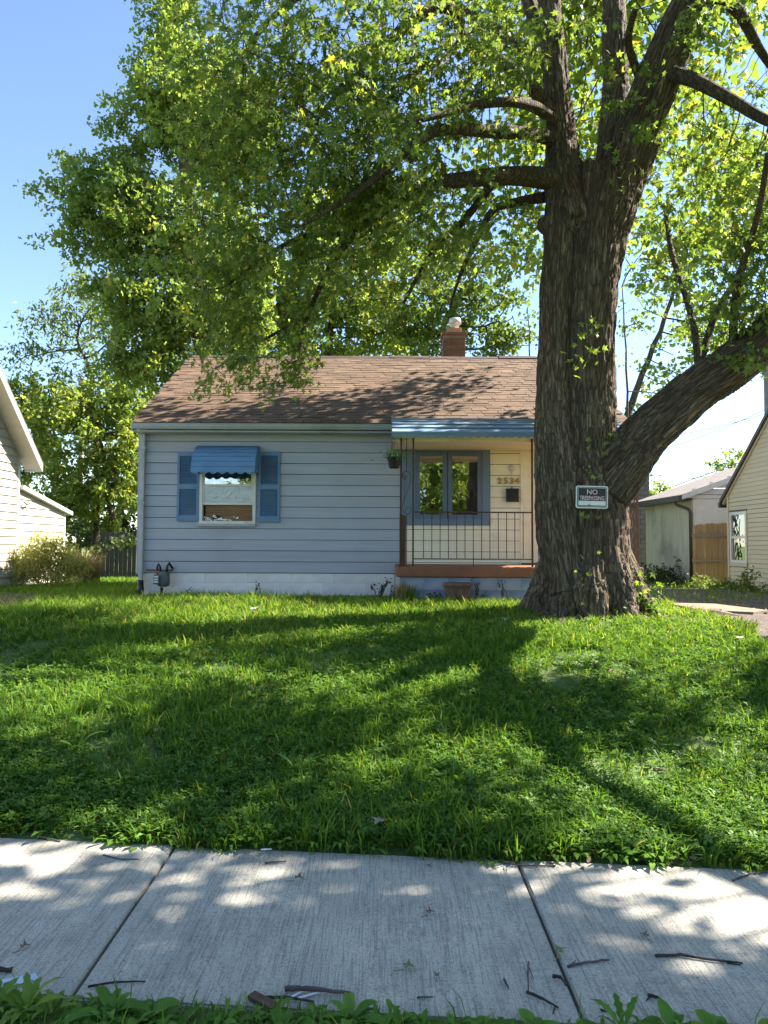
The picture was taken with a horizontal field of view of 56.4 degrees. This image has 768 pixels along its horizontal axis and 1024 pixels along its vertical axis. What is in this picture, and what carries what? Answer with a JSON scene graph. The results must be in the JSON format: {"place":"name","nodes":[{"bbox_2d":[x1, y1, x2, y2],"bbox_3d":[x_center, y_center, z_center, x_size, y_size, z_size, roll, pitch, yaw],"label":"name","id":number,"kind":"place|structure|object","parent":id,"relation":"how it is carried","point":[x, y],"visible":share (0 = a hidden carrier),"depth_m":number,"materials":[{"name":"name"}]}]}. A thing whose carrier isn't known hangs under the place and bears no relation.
{"place":"outdoors","nodes":[
{"label":"outdoors","id":0,"kind":"place"},
{"bbox_2d":[0,592,57,606],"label":"driveway","id":1,"kind":"structure","parent":0,"point":[16,598],"depth_m":14.27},
{"bbox_2d":[0,838,767,1023],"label":"sidewalk","id":2,"kind":"structure","parent":0,"point":[163,921],"depth_m":2.88,"materials":[{"name":"concrete"}]},
{"bbox_2d":[0,966,12,972],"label":"twig","id":3,"kind":"object","parent":2,"relation":"on","point":[3,969],"visible":0.95,"depth_m":2.53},
{"bbox_2d":[1,973,37,986],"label":"plastic piece","id":4,"kind":"object","parent":2,"relation":"on","point":[21,981],"visible":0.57,"depth_m":2.48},
{"bbox_2d":[12,939,29,953],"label":"fallen leaf","id":5,"kind":"object","parent":2,"relation":"on","point":[24,943],"visible":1,"depth_m":2.69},
{"bbox_2d":[27,831,60,841],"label":"twig","id":6,"kind":"object","parent":2,"relation":"on","point":[36,835],"visible":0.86,"depth_m":3.66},
{"bbox_2d":[88,980,144,987],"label":"twig","id":7,"kind":"object","parent":2,"relation":"on","point":[105,983],"visible":0.93,"depth_m":2.49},
{"bbox_2d":[103,854,138,859],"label":"twig","id":8,"kind":"object","parent":2,"relation":"on","point":[120,858],"visible":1,"depth_m":3.45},
{"bbox_2d":[248,990,278,1009],"bbox_3d":[-0.405,1.638,2.400,0.115,0.016,0.036,-2,-3,35],"label":"wood block","id":9,"kind":"object","parent":2,"relation":"on","point":[255,996],"depth_m":2.40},
{"bbox_2d":[267,995,313,1002],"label":"twig","id":10,"kind":"object","parent":2,"relation":"on","point":[278,997],"visible":0.69,"depth_m":2.42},
{"bbox_2d":[298,992,320,997],"bbox_3d":[-0.257,1.650,2.449,0.085,0.003,0.007,2,-3,-26],"label":"plastic sliver","id":11,"kind":"object","parent":2,"relation":"on","point":[310,994],"visible":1,"depth_m":2.45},
{"bbox_2d":[284,985,350,993],"bbox_3d":[-0.228,1.643,2.467,0.234,0.024,0.022,0,-3,4],"label":"twig","id":12,"kind":"object","parent":2,"relation":"on","point":[293,988],"visible":0.94,"depth_m":2.46,"materials":[{"name":"wood"}]},
{"bbox_2d":[393,959,415,970],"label":"fallen leaf","id":13,"kind":"object","parent":2,"relation":"on","point":[408,963],"visible":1,"depth_m":2.61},
{"bbox_2d":[503,861,555,866],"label":"twig","id":14,"kind":"object","parent":2,"relation":"on","point":[511,863],"visible":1,"depth_m":3.48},
{"bbox_2d":[527,961,533,990],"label":"twig","id":15,"kind":"object","parent":2,"relation":"on","point":[528,967],"visible":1,"depth_m":2.60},
{"bbox_2d":[526,990,558,1013],"bbox_3d":[0.543,1.665,2.445,0.043,0.014,0.132,2,-3,-33],"label":"twig","id":16,"kind":"object","parent":2,"relation":"on","point":[539,997],"visible":1,"depth_m":2.45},
{"bbox_2d":[552,974,566,985],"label":"twig","id":17,"kind":"object","parent":2,"relation":"on","point":[559,977],"visible":1,"depth_m":2.57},
{"bbox_2d":[554,944,565,960],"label":"fallen leaf","id":18,"kind":"object","parent":2,"relation":"on","point":[557,948],"visible":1,"depth_m":2.73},
{"bbox_2d":[567,959,609,967],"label":"twig","id":19,"kind":"object","parent":2,"relation":"on","point":[573,964],"visible":1,"depth_m":2.67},
{"bbox_2d":[481,849,746,870],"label":"edge litter","id":20,"kind":"object","parent":2,"relation":"on","point":[582,867],"visible":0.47,"depth_m":3.54,"materials":[{"name":"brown plant"}]},
{"bbox_2d":[646,993,660,1000],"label":"twig","id":21,"kind":"object","parent":2,"relation":"on","point":[649,995],"visible":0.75,"depth_m":2.48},
{"bbox_2d":[655,953,742,965],"bbox_3d":[1.192,1.692,2.719,0.317,0.018,0.030,0,-3,8],"label":"twig","id":22,"kind":"object","parent":2,"relation":"on","point":[696,957],"visible":1,"depth_m":2.72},
{"bbox_2d":[731,872,767,880],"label":"twig","id":23,"kind":"object","parent":2,"relation":"on","point":[739,877],"visible":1,"depth_m":3.42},
{"bbox_2d":[0,544,767,1023],"bbox_3d":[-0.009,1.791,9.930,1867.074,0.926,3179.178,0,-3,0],"label":"ground","id":24,"kind":"structure","parent":0,"point":[68,834],"depth_m":5.09,"materials":[{"name":"plant"}]},
{"bbox_2d":[0,976,21,1011],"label":"dandelion","id":25,"kind":"object","parent":24,"relation":"on","point":[8,988],"visible":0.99,"depth_m":2.36,"materials":[{"name":"green plant"}]},
{"bbox_2d":[0,972,65,1023],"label":"dandelion","id":26,"kind":"object","parent":24,"relation":"on","point":[29,993],"visible":0.87,"depth_m":2.33,"materials":[{"name":"green plant"}]},
{"bbox_2d":[0,366,72,585],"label":"house","id":27,"kind":"structure","parent":24,"relation":"on","point":[24,509],"depth_m":17.39,"materials":[{"name":"beige"}]},
{"bbox_2d":[5,529,97,586],"bbox_3d":[-8.302,1.195,17.782,2.030,1.584,1.907,0,-3,0],"label":"weed bush","id":28,"kind":"object","parent":24,"relation":"on","point":[30,560],"visible":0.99,"depth_m":17.50,"materials":[{"name":"plant"}]},
{"bbox_2d":[21,989,84,1019],"bbox_3d":[-1.083,1.610,2.339,0.195,0.050,0.138,2,-3,-31],"label":"dandelion","id":29,"kind":"object","parent":24,"relation":"on","point":[40,1009],"visible":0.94,"depth_m":2.34,"materials":[{"name":"green plant"}]},
{"bbox_2d":[0,255,147,571],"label":"feathery tree","id":30,"kind":"object","parent":24,"relation":"on","point":[56,371],"visible":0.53,"depth_m":26.92,"materials":[{"name":"green plant"}]},
{"bbox_2d":[51,1002,100,1023],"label":"broadleaf weed","id":31,"kind":"object","parent":24,"relation":"on","point":[80,1007],"visible":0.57,"depth_m":2.31,"materials":[{"name":"green plant"}]},
{"bbox_2d":[56,731,103,750],"bbox_3d":[-2.072,1.553,4.830,0.337,0.117,0.268,-1,-3,19],"label":"plantain","id":32,"kind":"object","parent":24,"relation":"on","point":[74,743],"visible":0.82,"depth_m":4.87,"materials":[{"name":"green plant"}]},
{"bbox_2d":[76,377,85,551],"bbox_3d":[-14.435,-1.819,34.111,0.262,9.216,0.276,0,-3,0],"label":"utility pole","id":33,"kind":"object","parent":24,"relation":"on","point":[83,475],"visible":0.16,"depth_m":34.04,"materials":[{"name":"brown wood"}]},
{"bbox_2d":[6,363,158,575],"bbox_3d":[-11.825,-1.603,26.465,8.414,7.996,4.421,0,-3,11],"label":"bushy tree","id":34,"kind":"object","parent":24,"relation":"on","point":[117,460],"visible":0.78,"depth_m":25.54,"materials":[{"name":"green plant"}]},
{"bbox_2d":[71,548,108,582],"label":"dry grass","id":35,"kind":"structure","parent":24,"relation":"on","point":[97,572],"depth_m":18.96,"materials":[{"name":"plant"}]},
{"bbox_2d":[75,577,107,587],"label":"green clump","id":36,"kind":"object","parent":24,"relation":"on","point":[88,583],"visible":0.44,"depth_m":17.42,"materials":[{"name":"green plant"}]},
{"bbox_2d":[65,487,136,569],"bbox_3d":[-10.879,0.065,29.788,5.331,4.970,13.651,2,-3,-35],"label":"thicket tree","id":37,"kind":"object","parent":24,"relation":"on","point":[86,542],"visible":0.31,"depth_m":29.24,"materials":[{"name":"green plant"}]},
{"bbox_2d":[63,985,151,1023],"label":"broadleaf weed","id":38,"kind":"object","parent":24,"relation":"on","point":[104,995],"visible":0.85,"depth_m":2.33,"materials":[{"name":"green plant"}]},
{"bbox_2d":[101,532,137,577],"bbox_3d":[-9.163,1.557,24.984,1.374,1.714,0.060,0,-3,0],"label":"fence","id":39,"kind":"object","parent":24,"relation":"on","point":[126,565],"visible":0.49,"depth_m":24.95,"materials":[{"name":"wood"}]},
{"bbox_2d":[13,0,289,406],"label":"tree","id":40,"kind":"object","parent":24,"relation":"on","point":[117,194],"visible":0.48,"depth_m":22.28,"materials":[{"name":"green plant"}]},
{"bbox_2d":[124,997,181,1023],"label":"broadleaf weed","id":41,"kind":"object","parent":24,"relation":"on","point":[167,1002],"visible":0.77,"depth_m":2.31,"materials":[{"name":"green plant"}]},
{"bbox_2d":[152,1006,199,1023],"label":"broadleaf weed","id":42,"kind":"object","parent":24,"relation":"on","point":[188,1013],"visible":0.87,"depth_m":2.31,"materials":[{"name":"green plant"}]},
{"bbox_2d":[199,1010,239,1023],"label":"broadleaf weed","id":43,"kind":"object","parent":24,"relation":"on","point":[234,1019],"visible":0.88,"depth_m":2.29,"materials":[{"name":"green plant"}]},
{"bbox_2d":[270,1009,295,1023],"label":"broadleaf weed","id":44,"kind":"object","parent":24,"relation":"on","point":[287,1015],"visible":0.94,"depth_m":2.29,"materials":[{"name":"green plant"}]},
{"bbox_2d":[276,753,325,778],"bbox_3d":[-0.520,1.594,4.524,0.329,0.196,0.419,0,-3,0],"label":"plantain","id":45,"kind":"object","parent":24,"relation":"on","point":[308,757],"visible":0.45,"depth_m":4.50,"materials":[{"name":"green plant"}]},
{"bbox_2d":[3,606,611,774],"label":"lawn litter","id":46,"kind":"object","parent":24,"relation":"on","point":[329,648],"visible":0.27,"depth_m":6.78,"materials":[{"name":"brown plant"}]},
{"bbox_2d":[299,1012,351,1023],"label":"broadleaf weed","id":47,"kind":"object","parent":24,"relation":"on","point":[308,1020],"visible":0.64,"depth_m":2.29,"materials":[{"name":"green plant"}]},
{"bbox_2d":[246,180,438,356],"bbox_3d":[-2.641,-6.564,33.354,11.214,18.391,6.319,0,-3,0],"label":"tree","id":48,"kind":"object","parent":24,"relation":"on","point":[355,320],"visible":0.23,"depth_m":32.57,"materials":[{"name":"green plant"}]},
{"bbox_2d":[328,992,389,1023],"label":"broadleaf weed","id":49,"kind":"object","parent":24,"relation":"on","point":[362,1006],"visible":0.97,"depth_m":2.34,"materials":[{"name":"green plant"}]},
{"bbox_2d":[0,981,737,1023],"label":"verge weeds","id":50,"kind":"object","parent":24,"relation":"on","point":[259,1015],"visible":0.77,"depth_m":2.31,"materials":[{"name":"green plant"}]},
{"bbox_2d":[365,1013,394,1023],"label":"broadleaf weed","id":51,"kind":"object","parent":24,"relation":"on","point":[388,1016],"visible":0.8,"depth_m":2.30,"materials":[{"name":"green plant"}]},
{"bbox_2d":[370,577,391,596],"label":"dark shrub","id":52,"kind":"object","parent":24,"relation":"on","point":[383,587],"visible":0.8,"depth_m":12.94,"materials":[{"name":"green plant"}]},
{"bbox_2d":[0,968,766,1023],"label":"verge grass","id":53,"kind":"structure","parent":24,"relation":"on","point":[213,1007],"depth_m":2.32,"materials":[{"name":"plant"}]},
{"bbox_2d":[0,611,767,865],"bbox_3d":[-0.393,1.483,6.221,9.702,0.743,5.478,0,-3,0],"label":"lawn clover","id":54,"kind":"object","parent":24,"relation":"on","point":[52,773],"visible":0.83,"depth_m":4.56,"materials":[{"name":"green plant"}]},
{"bbox_2d":[372,817,387,825],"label":"fallen leaf","id":55,"kind":"object","parent":54,"relation":"on","point":[377,820],"visible":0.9,"depth_m":3.75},
{"bbox_2d":[0,587,767,649],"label":"lawn grass","id":56,"kind":"structure","parent":24,"relation":"on","point":[159,608],"depth_m":8.75,"materials":[{"name":"plant"}]},
{"bbox_2d":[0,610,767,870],"bbox_3d":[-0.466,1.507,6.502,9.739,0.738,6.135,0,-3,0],"label":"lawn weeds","id":57,"kind":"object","parent":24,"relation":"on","point":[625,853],"visible":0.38,"depth_m":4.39,"materials":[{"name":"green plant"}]},
{"bbox_2d":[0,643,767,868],"bbox_3d":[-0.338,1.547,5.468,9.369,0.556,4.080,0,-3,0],"label":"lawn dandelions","id":58,"kind":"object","parent":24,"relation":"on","point":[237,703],"visible":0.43,"depth_m":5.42,"materials":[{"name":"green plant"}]},
{"bbox_2d":[131,317,643,599],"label":"house","id":59,"kind":"structure","parent":24,"relation":"on","point":[301,495],"depth_m":13.50,"materials":[{"name":"blue"}]},
{"bbox_2d":[136,434,146,594],"bbox_3d":[-4.522,0.009,13.382,0.149,3.060,0.210,0,-3,0],"label":"downspout","id":60,"kind":"object","parent":59,"relation":"attached to","point":[140,580],"visible":0.88,"depth_m":13.40,"materials":[{"name":"plastic"}]},
{"bbox_2d":[146,562,173,593],"bbox_3d":[-4.201,1.272,13.317,0.513,0.698,0.333,0,-3,0],"label":"gas meter","id":61,"kind":"object","parent":59,"relation":"attached to","point":[161,578],"visible":0.96,"depth_m":13.21,"materials":[{"name":"grey metal"}]},
{"bbox_2d":[196,472,255,526],"bbox_3d":[-2.964,-0.443,13.532,1.120,1.441,0.160,0,-3,0],"label":"window","id":62,"kind":"structure","parent":59,"relation":"in","point":[229,503],"depth_m":13.53,"materials":[{"name":"glass"}]},
{"bbox_2d":[370,438,409,468],"bbox_3d":[0.156,-0.976,11.890,0.601,0.503,0.477,-1,-3,30],"label":"hanging pot","id":63,"kind":"object","parent":59,"relation":"hanging from","point":[394,459],"visible":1,"depth_m":11.82,"materials":[{"name":"black plastic"}]},
{"bbox_2d":[402,450,489,525],"bbox_3d":[1.164,-0.470,13.553,1.675,1.444,0.107,0,-3,0],"label":"window","id":64,"kind":"structure","parent":59,"relation":"in","point":[460,496],"depth_m":13.54,"materials":[{"name":"glass"}]},
{"bbox_2d":[467,577,485,598],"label":"vine","id":65,"kind":"object","parent":59,"relation":"attached to","point":[476,589],"visible":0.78,"depth_m":11.83,"materials":[{"name":"green plant"}]},
{"bbox_2d":[498,580,507,598],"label":"vine","id":66,"kind":"object","parent":59,"relation":"attached to","point":[502,592],"visible":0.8,"depth_m":11.82,"materials":[{"name":"green plant"}]},
{"bbox_2d":[505,487,518,501],"bbox_3d":[2.409,-0.334,13.456,0.242,0.284,0.110,0,-3,0],"label":"mailbox","id":67,"kind":"object","parent":59,"relation":"attached to","point":[512,494],"visible":1,"depth_m":13.41,"materials":[{"name":"black metal"}]},
{"bbox_2d":[520,450,537,564],"bbox_3d":[3.075,-0.167,13.526,1.007,2.343,0.110,0,-3,0],"label":"door","id":68,"kind":"structure","parent":59,"relation":"in","point":[525,455],"depth_m":13.50,"materials":[{"name":"beige"}]},
{"bbox_2d":[400,586,419,599],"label":"iris clump","id":69,"kind":"object","parent":24,"relation":"on","point":[408,595],"visible":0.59,"depth_m":11.58,"materials":[{"name":"green plant"}]},
{"bbox_2d":[426,592,443,598],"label":"soil mound plant","id":70,"kind":"object","parent":24,"relation":"on","point":[429,594],"visible":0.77,"depth_m":11.56,"materials":[{"name":"green plant"}]},
{"bbox_2d":[133,0,767,619],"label":"maple tree","id":71,"kind":"object","parent":24,"relation":"on","point":[593,200],"visible":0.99,"depth_m":9.48,"materials":[{"name":"green plant"}]},
{"bbox_2d":[576,486,607,508],"bbox_3d":[2.630,-0.188,9.064,0.405,0.285,0.016,1,-3,0],"label":"sign","id":72,"kind":"object","parent":71,"relation":"attached to","point":[595,497],"visible":1,"depth_m":9.06,"materials":[{"name":"metal"}]},
{"bbox_2d":[442,582,471,600],"bbox_3d":[1.185,1.315,11.603,0.480,0.338,0.480,0,-3,0],"label":"planter pot","id":73,"kind":"object","parent":24,"relation":"on","point":[458,589],"visible":0.8,"depth_m":11.43,"materials":[{"name":"ceramic"}]},
{"bbox_2d":[373,217,542,356],"bbox_3d":[3.518,-5.151,31.433,7.656,15.428,5.133,2,-3,-27],"label":"tree","id":74,"kind":"object","parent":24,"relation":"on","point":[495,342],"visible":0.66,"depth_m":31.05,"materials":[{"name":"green plant"}]},
{"bbox_2d":[438,761,482,784],"bbox_3d":[0.476,1.626,4.387,0.294,0.128,0.246,-1,-3,32],"label":"plantain","id":75,"kind":"object","parent":24,"relation":"on","point":[457,765],"visible":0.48,"depth_m":4.42,"materials":[{"name":"green plant"}]},
{"bbox_2d":[475,1015,520,1023],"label":"broadleaf weed","id":76,"kind":"object","parent":24,"relation":"on","point":[507,1021],"visible":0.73,"depth_m":2.31,"materials":[{"name":"green plant"}]},
{"bbox_2d":[508,307,538,355],"bbox_3d":[5.390,-2.888,28.254,1.370,10.711,1.844,0,-3,0],"label":"slim tree","id":77,"kind":"object","parent":24,"relation":"on","point":[529,343],"visible":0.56,"depth_m":28.26,"materials":[{"name":"brown plant"}]},
{"bbox_2d":[518,1008,547,1023],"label":"broadleaf weed","id":78,"kind":"object","parent":24,"relation":"on","point":[533,1020],"visible":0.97,"depth_m":2.33,"materials":[{"name":"green plant"}]},
{"bbox_2d":[521,795,559,812],"bbox_3d":[0.899,1.669,4.003,0.291,0.115,0.264,0,-3,0],"label":"plantain","id":79,"kind":"object","parent":24,"relation":"on","point":[536,800],"visible":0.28,"depth_m":4.07,"materials":[{"name":"green plant"}]},
{"bbox_2d":[543,1019,593,1023],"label":"broadleaf weed","id":80,"kind":"object","parent":24,"relation":"on","point":[586,1021],"visible":0.97,"depth_m":2.30,"materials":[{"name":"green plant"}]},
{"bbox_2d":[534,610,679,621],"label":"trunk litter","id":81,"kind":"object","parent":24,"relation":"on","point":[550,614],"visible":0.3,"depth_m":9.02,"materials":[{"name":"brown plant"}]},
{"bbox_2d":[591,992,649,1023],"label":"dandelion","id":82,"kind":"object","parent":24,"relation":"on","point":[618,1004],"visible":0.99,"depth_m":2.33,"materials":[{"name":"green plant"}]},
{"bbox_2d":[615,235,661,417],"bbox_3d":[8.635,-3.598,24.296,2.083,11.935,1.852,-1,-3,31],"label":"slim tree","id":83,"kind":"object","parent":24,"relation":"on","point":[625,365],"visible":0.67,"depth_m":24.25,"materials":[{"name":"brown plant"}]},
{"bbox_2d":[613,593,664,613],"bbox_3d":[3.223,1.202,9.179,0.794,0.368,0.308,1,-3,-25],"label":"root weed","id":84,"kind":"object","parent":24,"relation":"on","point":[652,606],"visible":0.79,"depth_m":9.23,"materials":[{"name":"green plant"}]},
{"bbox_2d":[629,475,649,572],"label":"outbuilding","id":85,"kind":"structure","parent":24,"relation":"on","point":[643,491],"depth_m":29.48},
{"bbox_2d":[654,582,674,604],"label":"leafy weed","id":86,"kind":"object","parent":24,"relation":"on","point":[661,590],"visible":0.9,"depth_m":10.54,"materials":[{"name":"green plant"}]},
{"bbox_2d":[644,998,686,1023],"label":"dock weed","id":87,"kind":"object","parent":24,"relation":"on","point":[664,1008],"visible":0.85,"depth_m":2.33,"materials":[{"name":"green plant"}]},
{"bbox_2d":[639,562,693,585],"bbox_3d":[9.017,2.140,23.005,1.548,1.096,3.106,0,-3,0],"label":"ground ivy","id":88,"kind":"object","parent":24,"relation":"on","point":[661,572],"visible":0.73,"depth_m":22.84,"materials":[{"name":"green plant"}]},
{"bbox_2d":[674,557,682,582],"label":"tall weed","id":89,"kind":"object","parent":24,"relation":"on","point":[679,560],"visible":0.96,"depth_m":21.93,"materials":[{"name":"green plant"}]},
{"bbox_2d":[631,467,735,584],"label":"garage","id":90,"kind":"structure","parent":24,"relation":"on","point":[674,515],"depth_m":23.35,"materials":[{"name":"paint"}]},
{"bbox_2d":[616,129,767,416],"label":"tree","id":91,"kind":"object","parent":24,"relation":"on","point":[645,366],"visible":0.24,"depth_m":30.32,"materials":[{"name":"green plant"}]},
{"bbox_2d":[649,445,743,495],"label":"tree","id":92,"kind":"object","parent":24,"relation":"on","point":[720,465],"visible":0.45,"depth_m":49.67,"materials":[{"name":"green plant"}]},
{"bbox_2d":[686,1009,730,1023],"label":"broadleaf weed","id":93,"kind":"object","parent":24,"relation":"on","point":[711,1018],"visible":0.96,"depth_m":2.34,"materials":[{"name":"green plant"}]},
{"bbox_2d":[692,522,727,586],"bbox_3d":[9.659,1.321,21.152,1.134,2.030,0.065,0,-3,0],"label":"fence","id":94,"kind":"object","parent":24,"relation":"on","point":[709,538],"visible":0.66,"depth_m":21.17,"materials":[{"name":"brown wood"}]},
{"bbox_2d":[685,573,746,590],"bbox_3d":[9.312,2.057,19.731,1.428,0.756,2.366,2,-3,-30],"label":"ground ivy","id":95,"kind":"object","parent":24,"relation":"on","point":[711,582],"visible":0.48,"depth_m":19.80,"materials":[{"name":"green plant"}]},
{"bbox_2d":[671,603,767,614],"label":"concrete pad","id":96,"kind":"object","parent":24,"relation":"on","point":[738,610],"visible":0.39,"depth_m":10.15,"materials":[{"name":"concrete"}]},
{"bbox_2d":[718,409,767,591],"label":"house","id":97,"kind":"structure","parent":24,"relation":"on","point":[743,499],"depth_m":18.80,"materials":[{"name":"beige"}]},
{"bbox_2d":[729,509,748,566],"bbox_3d":[9.632,0.708,19.435,0.090,1.533,0.978,0,-3,0],"label":"window","id":98,"kind":"structure","parent":97,"relation":"in","point":[738,520],"depth_m":19.44,"materials":[{"name":"clear glass"}]},
{"bbox_2d":[731,565,767,592],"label":"broad shrub","id":99,"kind":"object","parent":24,"relation":"on","point":[745,579],"visible":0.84,"depth_m":17.60,"materials":[{"name":"green plant"}]},
{"bbox_2d":[758,1018,767,1023],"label":"broadleaf weed","id":100,"kind":"object","parent":24,"relation":"on","point":[762,1020],"visible":1,"depth_m":2.31,"materials":[{"name":"green plant"}]},
{"bbox_2d":[764,366,767,413],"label":"utility pole","id":101,"kind":"object","parent":24,"relation":"on","point":[765,393],"depth_m":30.18,"materials":[{"name":"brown wood"}]},
{"bbox_2d":[668,410,763,447],"bbox_3d":[15.663,-4.259,34.724,9.592,3.553,0.025,-1,-3,18],"label":"overhead wire","id":102,"kind":"object","parent":101,"relation":"attached to","point":[714,431],"visible":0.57,"depth_m":34.63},
{"bbox_2d":[684,414,762,433],"bbox_3d":[15.188,-4.311,34.226,0.025,1.022,10.221,2,-3,-38],"label":"overhead wire","id":103,"kind":"object","parent":101,"relation":"attached to","point":[723,425],"visible":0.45,"depth_m":33.35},
{"bbox_2d":[0,573,767,604],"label":"side yard grass","id":104,"kind":"structure","parent":0,"point":[127,585],"depth_m":16.16,"materials":[{"name":"plant"}]},
{"bbox_2d":[0,0,767,541],"label":"sky","id":105,"kind":"structure","parent":0,"point":[56,55],"materials":[{"name":"blue"}]},
{"bbox_2d":[393,579,415,598],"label":"ornamental grass","id":106,"kind":"object","parent":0,"point":[398,590],"depth_m":11.65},
{"bbox_2d":[648,586,767,640],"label":"driveway","id":107,"kind":"structure","parent":0,"point":[762,618],"depth_m":14.32,"materials":[{"name":"concrete"}]},
{"bbox_2d":[648,587,766,613],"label":"drive litter","id":108,"kind":"object","parent":107,"relation":"on","point":[719,600],"visible":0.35,"depth_m":14.81,"materials":[{"name":"brown plant"}]},
{"bbox_2d":[711,610,736,614],"bbox_3d":[4.455,1.332,9.460,0.364,0.087,0.220,0,-3,0],"label":"concrete lump","id":109,"kind":"object","parent":107,"relation":"on","point":[719,612],"visible":0.56,"depth_m":9.38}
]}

